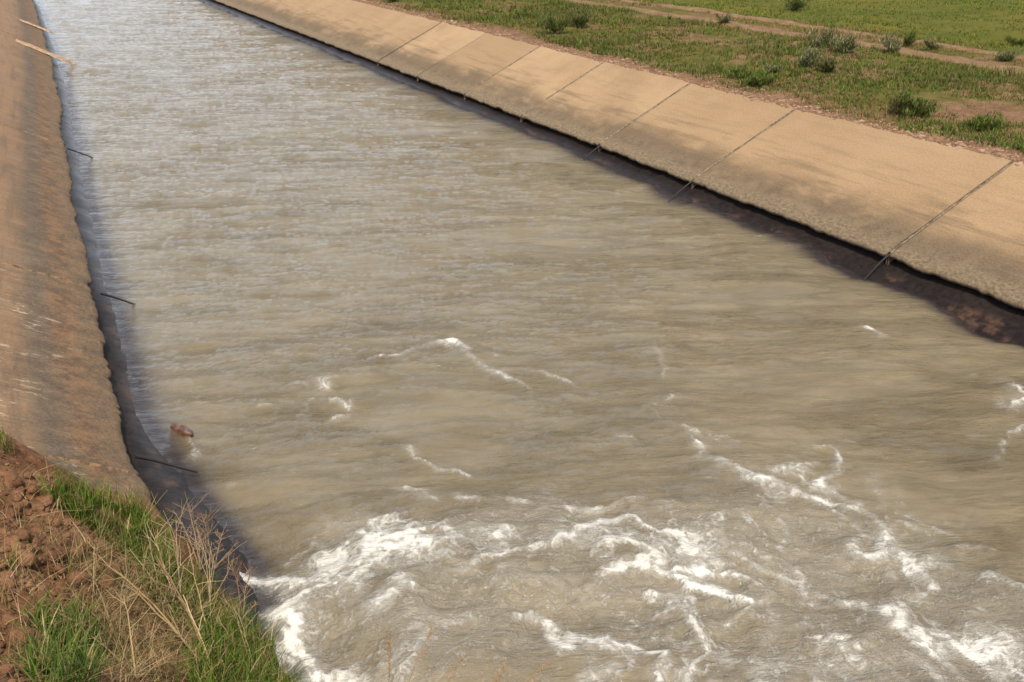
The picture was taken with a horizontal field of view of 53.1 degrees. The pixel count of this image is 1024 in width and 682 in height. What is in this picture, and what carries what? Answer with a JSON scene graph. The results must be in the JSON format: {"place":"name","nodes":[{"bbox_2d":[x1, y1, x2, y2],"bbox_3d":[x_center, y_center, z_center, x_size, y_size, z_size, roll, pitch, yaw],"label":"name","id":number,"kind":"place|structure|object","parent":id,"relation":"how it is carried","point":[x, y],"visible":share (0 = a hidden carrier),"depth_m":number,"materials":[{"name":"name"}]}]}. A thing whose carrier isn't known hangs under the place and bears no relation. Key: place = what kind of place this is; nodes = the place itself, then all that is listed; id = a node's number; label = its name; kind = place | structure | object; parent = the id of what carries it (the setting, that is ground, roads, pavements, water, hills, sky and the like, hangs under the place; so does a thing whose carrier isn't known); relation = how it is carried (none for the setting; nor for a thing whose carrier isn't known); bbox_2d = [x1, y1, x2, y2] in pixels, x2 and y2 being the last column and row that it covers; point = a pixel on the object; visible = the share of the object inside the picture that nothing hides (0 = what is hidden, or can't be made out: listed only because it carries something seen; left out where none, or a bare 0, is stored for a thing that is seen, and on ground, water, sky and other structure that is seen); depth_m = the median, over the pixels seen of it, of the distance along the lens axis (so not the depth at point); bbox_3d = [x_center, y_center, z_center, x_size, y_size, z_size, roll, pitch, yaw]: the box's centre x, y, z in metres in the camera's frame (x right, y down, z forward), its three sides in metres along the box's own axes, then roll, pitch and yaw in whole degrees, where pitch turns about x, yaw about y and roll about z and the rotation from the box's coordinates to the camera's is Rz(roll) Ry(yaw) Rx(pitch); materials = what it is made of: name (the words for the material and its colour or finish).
{"place":"outdoors","nodes":[
{"label":"outdoors","id":0,"kind":"place"},
{"bbox_2d":[0,431,277,681],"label":"soil bank","id":1,"kind":"structure","parent":0,"point":[26,457],"depth_m":5.30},
{"bbox_2d":[0,544,11,551],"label":"soil clod","id":2,"kind":"object","parent":1,"relation":"on","point":[8,548],"visible":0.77,"depth_m":4.55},
{"bbox_2d":[1,609,13,618],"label":"soil clod","id":3,"kind":"object","parent":1,"relation":"on","point":[9,613],"visible":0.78,"depth_m":4.07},
{"bbox_2d":[0,577,15,588],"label":"soil clod","id":4,"kind":"object","parent":1,"relation":"on","point":[7,581],"visible":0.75,"depth_m":4.26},
{"bbox_2d":[1,570,14,576],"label":"soil clod","id":5,"kind":"object","parent":1,"relation":"on","point":[4,573],"visible":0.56,"depth_m":4.34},
{"bbox_2d":[0,417,19,454],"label":"grass clump","id":6,"kind":"object","parent":1,"relation":"on","point":[7,449],"visible":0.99,"depth_m":6.05,"materials":[{"name":"green plant"}]},
{"bbox_2d":[3,506,18,518],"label":"soil clod","id":7,"kind":"object","parent":1,"relation":"on","point":[10,512],"visible":0.85,"depth_m":5.08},
{"bbox_2d":[2,533,19,543],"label":"soil clod","id":8,"kind":"object","parent":1,"relation":"on","point":[13,537],"visible":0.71,"depth_m":4.60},
{"bbox_2d":[2,647,19,660],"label":"soil clod","id":9,"kind":"object","parent":1,"relation":"on","point":[10,649],"visible":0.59,"depth_m":3.48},
{"bbox_2d":[3,470,21,489],"bbox_3d":[-2.604,0.735,5.338,0.094,0.079,0.134,12,42,-16],"label":"soil clod","id":10,"kind":"object","parent":1,"relation":"on","point":[9,482],"visible":0.89,"depth_m":5.32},
{"bbox_2d":[0,535,30,589],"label":"grass clump","id":11,"kind":"object","parent":1,"relation":"on","point":[11,561],"visible":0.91,"depth_m":4.41,"materials":[{"name":"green plant"}]},
{"bbox_2d":[6,542,25,552],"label":"soil clod","id":12,"kind":"object","parent":1,"relation":"on","point":[22,546],"visible":0.52,"depth_m":4.59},
{"bbox_2d":[12,493,21,501],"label":"soil clod","id":13,"kind":"object","parent":1,"relation":"on","point":[17,497],"visible":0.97,"depth_m":5.19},
{"bbox_2d":[11,528,29,540],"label":"soil clod","id":14,"kind":"object","parent":1,"relation":"on","point":[25,535],"visible":0.56,"depth_m":4.69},
{"bbox_2d":[11,613,32,628],"bbox_3d":[-1.960,1.129,4.080,0.100,0.080,0.124,-9,17,-12],"label":"soil clod","id":15,"kind":"object","parent":1,"relation":"on","point":[24,619],"visible":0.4,"depth_m":4.06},
{"bbox_2d":[6,625,41,645],"bbox_3d":[-1.833,1.113,3.822,0.136,0.096,0.114,-13,0,11],"label":"soil clod","id":16,"kind":"object","parent":1,"relation":"on","point":[19,632],"visible":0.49,"depth_m":3.79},
{"bbox_2d":[12,591,39,612],"bbox_3d":[-2.015,1.096,4.233,0.136,0.096,0.114,32,24,23],"label":"soil clod","id":17,"kind":"object","parent":1,"relation":"on","point":[20,601],"visible":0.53,"depth_m":4.21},
{"bbox_2d":[16,552,39,568],"bbox_3d":[-2.162,0.975,4.553,0.109,0.078,0.092,11,2,-1],"label":"soil clod","id":18,"kind":"object","parent":1,"relation":"on","point":[29,558],"visible":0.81,"depth_m":4.53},
{"bbox_2d":[23,471,32,478],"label":"soil clod","id":19,"kind":"object","parent":1,"relation":"on","point":[27,474],"visible":0.94,"depth_m":5.50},
{"bbox_2d":[24,580,34,587],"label":"soil clod","id":20,"kind":"object","parent":1,"relation":"on","point":[28,583],"visible":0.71,"depth_m":4.40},
{"bbox_2d":[20,605,39,620],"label":"soil clod","id":21,"kind":"object","parent":1,"relation":"on","point":[32,610],"visible":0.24,"depth_m":4.19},
{"bbox_2d":[27,485,36,493],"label":"soil clod","id":22,"kind":"object","parent":1,"relation":"on","point":[32,489],"visible":0.98,"depth_m":5.36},
{"bbox_2d":[30,537,40,544],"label":"soil clod","id":23,"kind":"object","parent":1,"relation":"on","point":[36,540],"visible":0.77,"depth_m":4.75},
{"bbox_2d":[28,499,44,510],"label":"soil clod","id":24,"kind":"object","parent":1,"relation":"on","point":[33,502],"visible":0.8,"depth_m":5.28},
{"bbox_2d":[29,524,43,534],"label":"soil clod","id":25,"kind":"object","parent":1,"relation":"on","point":[36,527],"visible":0.47,"depth_m":4.93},
{"bbox_2d":[39,554,47,565],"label":"soil clod","id":26,"kind":"object","parent":1,"relation":"on","point":[43,562],"visible":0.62,"depth_m":4.66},
{"bbox_2d":[36,597,51,607],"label":"soil clod","id":27,"kind":"object","parent":1,"relation":"on","point":[45,602],"visible":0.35,"depth_m":4.29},
{"bbox_2d":[35,492,53,505],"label":"soil clod","id":28,"kind":"object","parent":1,"relation":"on","point":[47,498],"visible":0.63,"depth_m":5.36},
{"bbox_2d":[43,564,53,575],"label":"soil clod","id":29,"kind":"object","parent":1,"relation":"on","point":[49,568],"visible":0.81,"depth_m":4.63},
{"bbox_2d":[43,515,53,525],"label":"soil clod","id":30,"kind":"object","parent":1,"relation":"on","point":[48,521],"visible":0.88,"depth_m":5.23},
{"bbox_2d":[44,550,63,563],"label":"soil clod","id":31,"kind":"object","parent":1,"relation":"on","point":[54,555],"visible":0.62,"depth_m":4.73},
{"bbox_2d":[51,516,61,527],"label":"soil clod","id":32,"kind":"object","parent":1,"relation":"on","point":[56,524],"visible":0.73,"depth_m":5.26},
{"bbox_2d":[52,564,66,574],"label":"soil clod","id":33,"kind":"object","parent":1,"relation":"on","point":[59,568],"visible":0.94,"depth_m":4.64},
{"bbox_2d":[52,578,67,591],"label":"soil clod","id":34,"kind":"object","parent":1,"relation":"on","point":[61,582],"visible":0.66,"depth_m":4.56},
{"bbox_2d":[0,583,123,681],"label":"grass clump","id":35,"kind":"object","parent":1,"relation":"on","point":[80,653],"visible":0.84,"depth_m":3.67,"materials":[{"name":"green plant"}]},
{"bbox_2d":[56,592,70,600],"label":"soil clod","id":36,"kind":"object","parent":1,"relation":"on","point":[64,596],"visible":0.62,"depth_m":4.49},
{"bbox_2d":[66,570,88,585],"bbox_3d":[-1.997,1.090,4.693,0.112,0.082,0.097,-21,31,-40],"label":"soil clod","id":37,"kind":"object","parent":1,"relation":"on","point":[73,575],"visible":0.64,"depth_m":4.67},
{"bbox_2d":[69,544,85,557],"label":"soil clod","id":38,"kind":"object","parent":1,"relation":"on","point":[81,553],"visible":0.55,"depth_m":4.95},
{"bbox_2d":[57,490,112,594],"bbox_3d":[-2.076,0.979,5.092,0.272,0.345,0.941,-11,25,-24],"label":"dead weed","id":39,"kind":"object","parent":1,"relation":"on","point":[94,577],"visible":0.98,"depth_m":4.94,"materials":[{"name":"plant"}]},
{"bbox_2d":[45,544,146,643],"bbox_3d":[-1.837,1.155,4.521,0.282,0.456,0.855,0,23,0],"label":"dead weed","id":40,"kind":"object","parent":1,"relation":"on","point":[110,620],"visible":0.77,"depth_m":4.53,"materials":[{"name":"plant"}]},
{"bbox_2d":[26,459,184,583],"bbox_3d":[-2.160,0.989,5.569,0.776,0.751,1.172,-11,25,-24],"label":"grass clump","id":41,"kind":"object","parent":1,"relation":"on","point":[137,512],"visible":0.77,"depth_m":5.57,"materials":[{"name":"green plant"}]},
{"bbox_2d":[97,575,114,590],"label":"soil clod","id":42,"kind":"object","parent":1,"relation":"on","point":[106,579],"visible":0.52,"depth_m":4.82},
{"bbox_2d":[99,559,120,575],"bbox_3d":[-1.980,1.124,5.033,0.112,0.086,0.097,2,23,5],"label":"soil clod","id":43,"kind":"object","parent":1,"relation":"on","point":[113,563],"visible":0.41,"depth_m":5.01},
{"bbox_2d":[98,476,138,498],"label":"grass clump","id":44,"kind":"object","parent":1,"relation":"on","point":[123,492],"visible":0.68,"depth_m":6.28,"materials":[{"name":"green plant"}]},
{"bbox_2d":[0,451,268,681],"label":"soil crumbs","id":45,"kind":"object","parent":1,"relation":"on","point":[8,666],"visible":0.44,"depth_m":4.65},
{"bbox_2d":[3,615,18,627],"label":"soil clod","id":46,"kind":"object","parent":45,"relation":"on","point":[11,618],"visible":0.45,"depth_m":4.05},
{"bbox_2d":[78,587,196,679],"bbox_3d":[-1.574,1.287,4.224,0.367,0.487,0.736,-1,23,-3],"label":"dead weed","id":47,"kind":"object","parent":1,"relation":"on","point":[134,663],"visible":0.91,"depth_m":4.20,"materials":[{"name":"plant"}]},
{"bbox_2d":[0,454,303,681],"bbox_3d":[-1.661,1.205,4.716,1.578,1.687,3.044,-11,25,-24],"label":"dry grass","id":48,"kind":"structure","parent":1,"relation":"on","point":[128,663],"depth_m":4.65,"materials":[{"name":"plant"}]},
{"bbox_2d":[128,493,175,594],"bbox_3d":[-1.910,1.065,5.502,0.248,0.164,0.992,-5,23,-11],"label":"dead weed","id":49,"kind":"object","parent":1,"relation":"on","point":[151,552],"visible":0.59,"depth_m":5.31,"materials":[{"name":"plant"}]},
{"bbox_2d":[95,544,217,680],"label":"dead weed","id":50,"kind":"object","parent":1,"relation":"on","point":[187,609],"visible":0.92,"depth_m":4.76,"materials":[{"name":"plant"}]},
{"bbox_2d":[130,497,220,628],"bbox_3d":[-1.807,1.069,5.391,0.393,0.346,1.048,-11,25,-24],"label":"dead weed","id":51,"kind":"object","parent":1,"relation":"on","point":[177,554],"visible":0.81,"depth_m":5.27,"materials":[{"name":"plant"}]},
{"bbox_2d":[128,537,249,642],"bbox_3d":[-1.665,1.341,5.442,0.639,0.820,1.036,-1,23,-2],"label":"grass clump","id":52,"kind":"object","parent":1,"relation":"on","point":[188,590],"visible":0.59,"depth_m":5.28,"materials":[{"name":"green plant"}]},
{"bbox_2d":[166,494,226,569],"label":"dead weed","id":53,"kind":"object","parent":1,"relation":"on","point":[198,542],"visible":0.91,"depth_m":6.48,"materials":[{"name":"plant"}]},
{"bbox_2d":[172,529,246,643],"bbox_3d":[-1.657,1.269,5.646,0.331,0.652,1.574,-2,23,-6],"label":"dead weed","id":54,"kind":"object","parent":1,"relation":"on","point":[209,584],"visible":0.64,"depth_m":5.40,"materials":[{"name":"plant"}]},
{"bbox_2d":[182,514,244,569],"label":"dead weed","id":55,"kind":"object","parent":1,"relation":"on","point":[217,566],"visible":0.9,"depth_m":6.46,"materials":[{"name":"plant"}]},
{"bbox_2d":[215,553,258,616],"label":"dead weed","id":56,"kind":"object","parent":1,"relation":"on","point":[237,580],"visible":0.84,"depth_m":6.10,"materials":[{"name":"plant"}]},
{"bbox_2d":[216,589,257,673],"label":"dead weed","id":57,"kind":"object","parent":1,"relation":"on","point":[245,641],"visible":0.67,"depth_m":5.20,"materials":[{"name":"plant"}]},
{"bbox_2d":[168,593,312,681],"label":"grass clump","id":58,"kind":"object","parent":1,"relation":"on","point":[264,675],"visible":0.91,"depth_m":4.93,"materials":[{"name":"green plant"}]},
{"bbox_2d":[384,626,464,681],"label":"dry stalk","id":59,"kind":"object","parent":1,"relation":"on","point":[389,644],"visible":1,"depth_m":4.25,"materials":[{"name":"plant"}]},
{"bbox_2d":[489,658,550,681],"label":"dry stalk","id":60,"kind":"object","parent":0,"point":[500,672],"visible":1,"depth_m":4.29,"materials":[{"name":"plant"}]},
{"bbox_2d":[35,0,1023,681],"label":"water","id":61,"kind":"structure","parent":0,"point":[479,392],"depth_m":8.64,"materials":[{"name":"liquid"}]},
{"bbox_2d":[170,422,193,437],"bbox_3d":[-2.624,0.719,8.108,0.342,0.124,0.092,21,30,40],"label":"rock","id":62,"kind":"object","parent":61,"relation":"in","point":[182,430],"visible":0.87,"depth_m":8.05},
{"bbox_2d":[353,0,1023,162],"bbox_3d":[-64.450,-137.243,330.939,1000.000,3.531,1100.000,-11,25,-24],"label":"ground","id":63,"kind":"structure","parent":0,"point":[1014,112],"depth_m":22.61,"materials":[{"name":"plant"}]},
{"bbox_2d":[0,0,46,47],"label":"concrete lining","id":64,"kind":"object","parent":63,"relation":"on","point":[13,13],"visible":0.93,"depth_m":31.83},
{"bbox_2d":[20,19,54,33],"bbox_3d":[-14.841,-9.847,32.037,0.997,0.457,0.319,-1,23,-2],"label":"mortar strip","id":65,"kind":"object","parent":64,"relation":"on","point":[27,22],"visible":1,"depth_m":31.95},
{"bbox_2d":[33,0,289,681],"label":"wet lining","id":66,"kind":"object","parent":63,"relation":"on","point":[160,479],"visible":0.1,"depth_m":7.82,"materials":[{"name":"concrete"}]},
{"bbox_2d":[0,30,64,146],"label":"concrete slab","id":67,"kind":"structure","parent":66,"relation":"on","point":[30,101],"depth_m":20.12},
{"bbox_2d":[15,39,75,63],"bbox_3d":[-12.141,-7.547,26.708,1.471,0.674,0.470,1,23,2],"label":"mortar strip","id":68,"kind":"object","parent":67,"relation":"on","point":[46,52],"visible":1,"depth_m":26.57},
{"bbox_2d":[0,123,91,285],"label":"concrete slab","id":69,"kind":"structure","parent":66,"relation":"on","point":[40,231],"depth_m":12.40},
{"bbox_2d":[0,262,138,475],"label":"concrete slab","id":70,"kind":"structure","parent":66,"relation":"on","point":[58,397],"depth_m":8.09,"materials":[{"name":"concrete"}]},
{"bbox_2d":[41,454,151,503],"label":"concrete slab","id":71,"kind":"structure","parent":66,"relation":"on","point":[125,478],"depth_m":6.70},
{"bbox_2d":[100,292,134,303],"bbox_3d":[-4.031,-0.426,10.569,0.387,0.206,0.038,-7,24,-16],"label":"joint strip","id":72,"kind":"object","parent":66,"relation":"on","point":[108,295],"visible":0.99,"depth_m":10.54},
{"bbox_2d":[134,454,197,472],"bbox_3d":[-2.506,0.888,7.426,0.418,0.219,0.038,-7,24,-16],"label":"joint strip","id":73,"kind":"object","parent":66,"relation":"on","point":[158,461],"visible":1,"depth_m":7.41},
{"bbox_2d":[213,0,441,65],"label":"concrete lining","id":74,"kind":"object","parent":63,"relation":"on","point":[376,34],"visible":1,"depth_m":30.03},
{"bbox_2d":[513,8,531,16],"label":"shrub","id":75,"kind":"object","parent":63,"relation":"on","point":[526,12],"visible":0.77,"depth_m":27.43,"materials":[{"name":"green plant"}]},
{"bbox_2d":[531,7,577,33],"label":"shrub","id":76,"kind":"object","parent":63,"relation":"on","point":[554,26],"visible":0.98,"depth_m":23.76,"materials":[{"name":"green plant"}]},
{"bbox_2d":[567,3,592,27],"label":"shrub","id":77,"kind":"object","parent":63,"relation":"on","point":[581,22],"visible":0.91,"depth_m":24.79,"materials":[{"name":"green plant"}]},
{"bbox_2d":[203,0,1023,345],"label":"wet lining","id":78,"kind":"object","parent":63,"relation":"on","point":[981,314],"visible":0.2,"depth_m":12.86,"materials":[{"name":"concrete"}]},
{"bbox_2d":[378,22,484,77],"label":"concrete slab","id":79,"kind":"structure","parent":78,"relation":"on","point":[417,56],"depth_m":24.71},
{"bbox_2d":[417,33,539,94],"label":"concrete slab","id":80,"kind":"structure","parent":78,"relation":"on","point":[474,63],"depth_m":22.48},
{"bbox_2d":[464,46,601,121],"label":"concrete slab","id":81,"kind":"structure","parent":78,"relation":"on","point":[526,82],"depth_m":20.30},
{"bbox_2d":[521,62,687,150],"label":"concrete slab","id":82,"kind":"structure","parent":78,"relation":"on","point":[597,104],"depth_m":18.00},
{"bbox_2d":[599,83,793,188],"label":"concrete slab","id":83,"kind":"structure","parent":78,"relation":"on","point":[688,132],"depth_m":15.77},
{"bbox_2d":[692,109,1011,264],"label":"concrete slab","id":84,"kind":"structure","parent":78,"relation":"on","point":[883,193],"depth_m":12.95,"materials":[{"name":"concrete"}]},
{"bbox_2d":[862,253,890,280],"bbox_3d":[4.065,-0.824,11.438,0.459,0.267,0.038,-15,27,-31],"label":"joint strip","id":85,"kind":"object","parent":78,"relation":"on","point":[879,263],"visible":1,"depth_m":11.45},
{"bbox_2d":[887,162,1023,309],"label":"concrete slab","id":86,"kind":"structure","parent":78,"relation":"on","point":[974,239],"depth_m":11.12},
{"bbox_2d":[355,0,1023,165],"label":"gravel","id":87,"kind":"structure","parent":63,"relation":"on","point":[960,144],"depth_m":15.68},
{"bbox_2d":[729,63,756,77],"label":"shrub","id":88,"kind":"object","parent":63,"relation":"on","point":[744,70],"visible":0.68,"depth_m":17.67,"materials":[{"name":"green plant"}]},
{"bbox_2d":[736,67,783,85],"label":"shrub","id":89,"kind":"object","parent":63,"relation":"on","point":[760,79],"visible":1,"depth_m":16.82,"materials":[{"name":"green plant"}]},
{"bbox_2d":[765,63,783,73],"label":"shrub","id":90,"kind":"object","parent":63,"relation":"on","point":[775,69],"visible":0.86,"depth_m":17.76,"materials":[{"name":"green plant"}]},
{"bbox_2d":[783,0,810,9],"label":"shrub","id":91,"kind":"object","parent":63,"relation":"on","point":[795,5],"visible":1,"depth_m":29.36,"materials":[{"name":"green plant"}]},
{"bbox_2d":[795,45,825,67],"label":"shrub","id":92,"kind":"object","parent":63,"relation":"on","point":[809,56],"visible":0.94,"depth_m":18.26,"materials":[{"name":"green plant"}]},
{"bbox_2d":[803,24,843,46],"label":"shrub","id":93,"kind":"object","parent":63,"relation":"on","point":[824,38],"visible":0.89,"depth_m":20.57,"materials":[{"name":"green plant"}]},
{"bbox_2d":[812,55,839,71],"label":"shrub","id":94,"kind":"object","parent":63,"relation":"on","point":[829,65],"visible":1,"depth_m":17.78,"materials":[{"name":"green plant"}]},
{"bbox_2d":[828,30,861,52],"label":"shrub","id":95,"kind":"object","parent":63,"relation":"on","point":[848,44],"visible":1,"depth_m":19.69,"materials":[{"name":"green plant"}]},
{"bbox_2d":[878,29,904,51],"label":"shrub","id":96,"kind":"object","parent":63,"relation":"on","point":[894,46],"visible":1,"depth_m":20.47,"materials":[{"name":"green plant"}]},
{"bbox_2d":[885,83,915,113],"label":"shrub","id":97,"kind":"object","parent":63,"relation":"on","point":[896,107],"visible":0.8,"depth_m":14.57,"materials":[{"name":"green plant"}]},
{"bbox_2d":[903,27,919,45],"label":"shrub","id":98,"kind":"object","parent":63,"relation":"on","point":[909,39],"visible":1,"depth_m":21.43,"materials":[{"name":"green plant"}]},
{"bbox_2d":[892,87,946,116],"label":"shrub","id":99,"kind":"object","parent":63,"relation":"on","point":[919,107],"visible":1,"depth_m":14.22,"materials":[{"name":"green plant"}]},
{"bbox_2d":[922,37,943,49],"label":"shrub","id":100,"kind":"object","parent":63,"relation":"on","point":[930,44],"visible":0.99,"depth_m":20.84,"materials":[{"name":"green plant"}]},
{"bbox_2d":[957,111,1010,130],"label":"shrub","id":101,"kind":"object","parent":63,"relation":"on","point":[987,120],"visible":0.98,"depth_m":13.53,"materials":[{"name":"green plant"}]},
{"bbox_2d":[991,49,1020,60],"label":"shrub","id":102,"kind":"object","parent":63,"relation":"on","point":[1008,56],"visible":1,"depth_m":19.54,"materials":[{"name":"green plant"}]},
{"bbox_2d":[1003,35,1023,45],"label":"shrub","id":103,"kind":"object","parent":63,"relation":"on","point":[1012,40],"visible":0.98,"depth_m":22.38,"materials":[{"name":"green plant"}]},
{"bbox_2d":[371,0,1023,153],"bbox_3d":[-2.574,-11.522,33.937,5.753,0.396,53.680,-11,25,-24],"label":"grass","id":104,"kind":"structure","parent":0,"point":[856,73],"depth_m":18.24,"materials":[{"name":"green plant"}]},
{"bbox_2d":[373,0,1023,130],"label":"dry grass","id":105,"kind":"structure","parent":0,"point":[768,24],"depth_m":21.68,"materials":[{"name":"green plant"}]},
{"bbox_2d":[387,0,1023,151],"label":"tall grass","id":106,"kind":"structure","parent":0,"point":[779,43],"depth_m":20.46,"materials":[{"name":"green plant"}]},
{"bbox_2d":[562,0,1023,73],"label":"dirt path","id":107,"kind":"structure","parent":0,"point":[956,59],"depth_m":23.56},
{"bbox_2d":[714,12,733,22],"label":"shrub","id":108,"kind":"object","parent":107,"relation":"on","point":[725,19],"visible":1,"depth_m":25.39,"materials":[{"name":"green plant"}]},
{"bbox_2d":[611,0,1023,59],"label":"dirt path","id":109,"kind":"structure","parent":0,"point":[788,22],"depth_m":25.59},
{"bbox_2d":[632,0,1023,53],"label":"meadow grass","id":110,"kind":"structure","parent":0,"point":[715,4],"depth_m":27.43,"materials":[{"name":"green plant"}]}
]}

